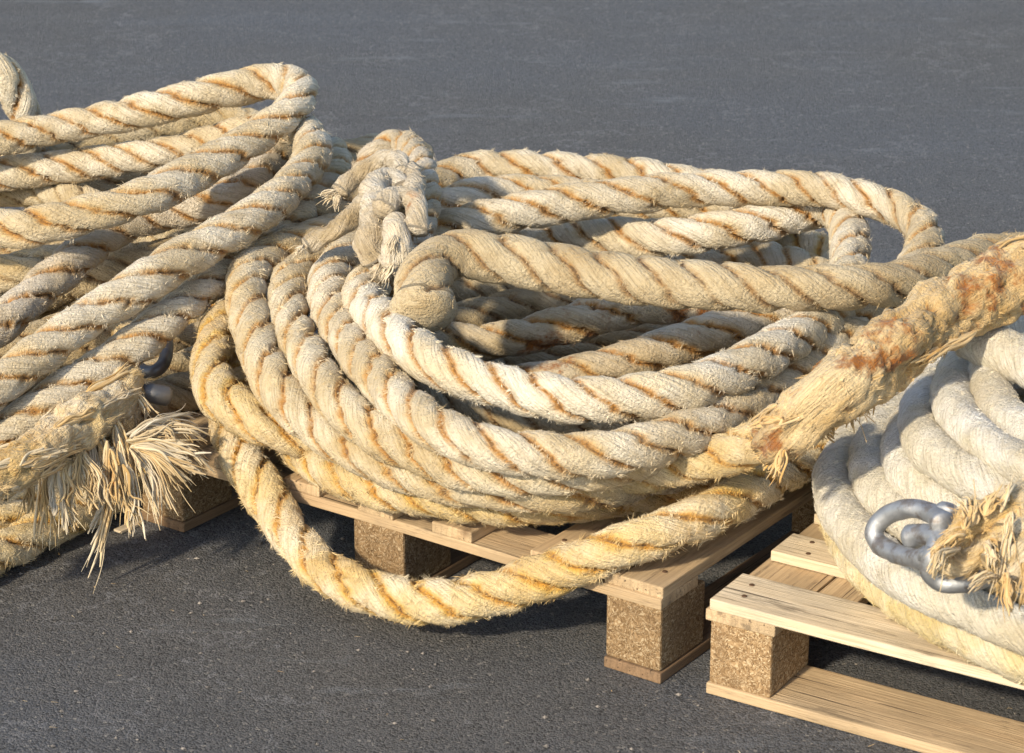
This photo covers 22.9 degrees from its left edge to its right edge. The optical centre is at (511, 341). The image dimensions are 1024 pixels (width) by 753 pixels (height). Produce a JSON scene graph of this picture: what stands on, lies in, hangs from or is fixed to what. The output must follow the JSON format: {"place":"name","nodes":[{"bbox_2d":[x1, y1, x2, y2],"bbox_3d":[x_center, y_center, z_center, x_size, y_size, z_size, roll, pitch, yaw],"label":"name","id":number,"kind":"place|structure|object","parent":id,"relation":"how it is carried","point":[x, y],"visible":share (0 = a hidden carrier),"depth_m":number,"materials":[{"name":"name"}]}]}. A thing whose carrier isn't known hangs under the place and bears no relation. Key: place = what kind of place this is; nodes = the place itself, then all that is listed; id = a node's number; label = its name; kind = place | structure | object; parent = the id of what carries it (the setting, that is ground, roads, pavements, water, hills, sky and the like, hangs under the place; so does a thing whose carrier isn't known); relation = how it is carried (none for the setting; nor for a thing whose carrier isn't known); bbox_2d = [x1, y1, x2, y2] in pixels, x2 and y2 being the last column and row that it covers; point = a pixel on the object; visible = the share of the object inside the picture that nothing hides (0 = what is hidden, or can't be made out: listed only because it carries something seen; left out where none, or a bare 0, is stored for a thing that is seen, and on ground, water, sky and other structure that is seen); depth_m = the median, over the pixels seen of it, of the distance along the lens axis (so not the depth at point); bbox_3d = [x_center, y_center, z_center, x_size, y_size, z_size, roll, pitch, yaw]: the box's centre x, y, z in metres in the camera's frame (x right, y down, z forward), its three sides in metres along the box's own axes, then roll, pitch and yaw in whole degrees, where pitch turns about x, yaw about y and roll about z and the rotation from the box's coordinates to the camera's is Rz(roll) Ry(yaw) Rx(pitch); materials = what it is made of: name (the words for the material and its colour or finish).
{"place":"outdoors","nodes":[
{"label":"outdoors","id":0,"kind":"place"},
{"bbox_2d":[0,0,1023,752],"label":"ground","id":1,"kind":"structure","parent":0,"point":[920,102],"depth_m":6.02,"materials":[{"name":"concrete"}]},
{"bbox_2d":[114,521,141,533],"bbox_3d":[-0.621,0.301,4.095,0.018,0.004,0.048,15,24,36],"label":"wood splinter","id":2,"kind":"object","parent":1,"relation":"on","point":[122,529],"visible":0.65,"depth_m":4.08,"materials":[{"name":"beige wood"}]},
{"bbox_2d":[0,62,434,576],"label":"rope coil","id":3,"kind":"object","parent":1,"relation":"on","point":[112,256],"visible":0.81,"depth_m":4.33,"materials":[{"name":"beige fabric"}]},
{"bbox_2d":[0,51,47,153],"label":"rope loop","id":4,"kind":"object","parent":3,"relation":"on","point":[18,98],"visible":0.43,"depth_m":4.71,"materials":[{"name":"beige fabric"}]},
{"bbox_2d":[0,361,214,592],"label":"frayed rope end","id":5,"kind":"object","parent":3,"relation":"on","point":[78,426],"visible":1,"depth_m":3.80,"materials":[{"name":"beige fabric"}]},
{"bbox_2d":[139,340,173,405],"bbox_3d":[-0.589,0.031,4.118,0.076,0.058,0.403,-2,20,-7],"label":"shackle","id":6,"kind":"object","parent":3,"relation":"on","point":[159,394],"visible":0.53,"depth_m":4.09,"materials":[{"name":"metal"}]},
{"bbox_2d":[1,498,1015,752],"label":"loose grit","id":7,"kind":"object","parent":1,"relation":"on","point":[357,650],"visible":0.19,"depth_m":3.60,"materials":[{"name":"gravel"}]},
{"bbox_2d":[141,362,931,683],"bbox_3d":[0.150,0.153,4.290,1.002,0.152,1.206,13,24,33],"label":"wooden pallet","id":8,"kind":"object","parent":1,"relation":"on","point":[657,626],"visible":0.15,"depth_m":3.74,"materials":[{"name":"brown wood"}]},
{"bbox_2d":[188,147,1023,627],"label":"rope coil","id":9,"kind":"object","parent":8,"relation":"on","point":[554,337],"visible":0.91,"depth_m":3.81,"materials":[{"name":"beige fabric"}]},
{"bbox_2d":[288,128,442,287],"bbox_3d":[-0.239,-0.223,4.246,0.248,0.197,0.656,0,20,0],"label":"rope knot","id":10,"kind":"object","parent":9,"relation":"on","point":[389,173],"visible":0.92,"depth_m":4.10,"materials":[{"name":"beige fabric"}]},
{"bbox_2d":[745,234,1023,486],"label":"chafed rope","id":11,"kind":"object","parent":9,"relation":"on","point":[886,355],"visible":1,"depth_m":3.44,"materials":[{"name":"beige fabric"}]},
{"bbox_2d":[706,513,1023,752],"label":"wooden pallet","id":12,"kind":"object","parent":1,"relation":"on","point":[781,604],"visible":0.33,"depth_m":3.49,"materials":[{"name":"brown wood"}]},
{"bbox_2d":[811,315,1023,687],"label":"rope coil","id":13,"kind":"object","parent":12,"relation":"on","point":[946,427],"visible":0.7,"depth_m":3.44,"materials":[{"name":"white fabric"}]},
{"bbox_2d":[864,499,957,569],"bbox_3d":[0.516,0.240,3.204,0.077,0.094,0.154,-9,22,-24],"label":"shackle","id":14,"kind":"object","parent":13,"relation":"on","point":[915,537],"visible":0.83,"depth_m":3.19,"materials":[{"name":"metal"}]},
{"bbox_2d":[924,475,1023,620],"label":"frayed rope end","id":15,"kind":"object","parent":13,"relation":"on","point":[987,532],"visible":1,"depth_m":3.04,"materials":[{"name":"beige fabric"}]},
{"bbox_2d":[919,546,992,593],"bbox_3d":[0.572,0.274,3.114,0.141,0.068,0.053,-6,21,-17],"label":"shackle","id":16,"kind":"object","parent":15,"relation":"attached to","point":[951,586],"visible":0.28,"depth_m":3.10,"materials":[{"name":"metal"}]}
]}

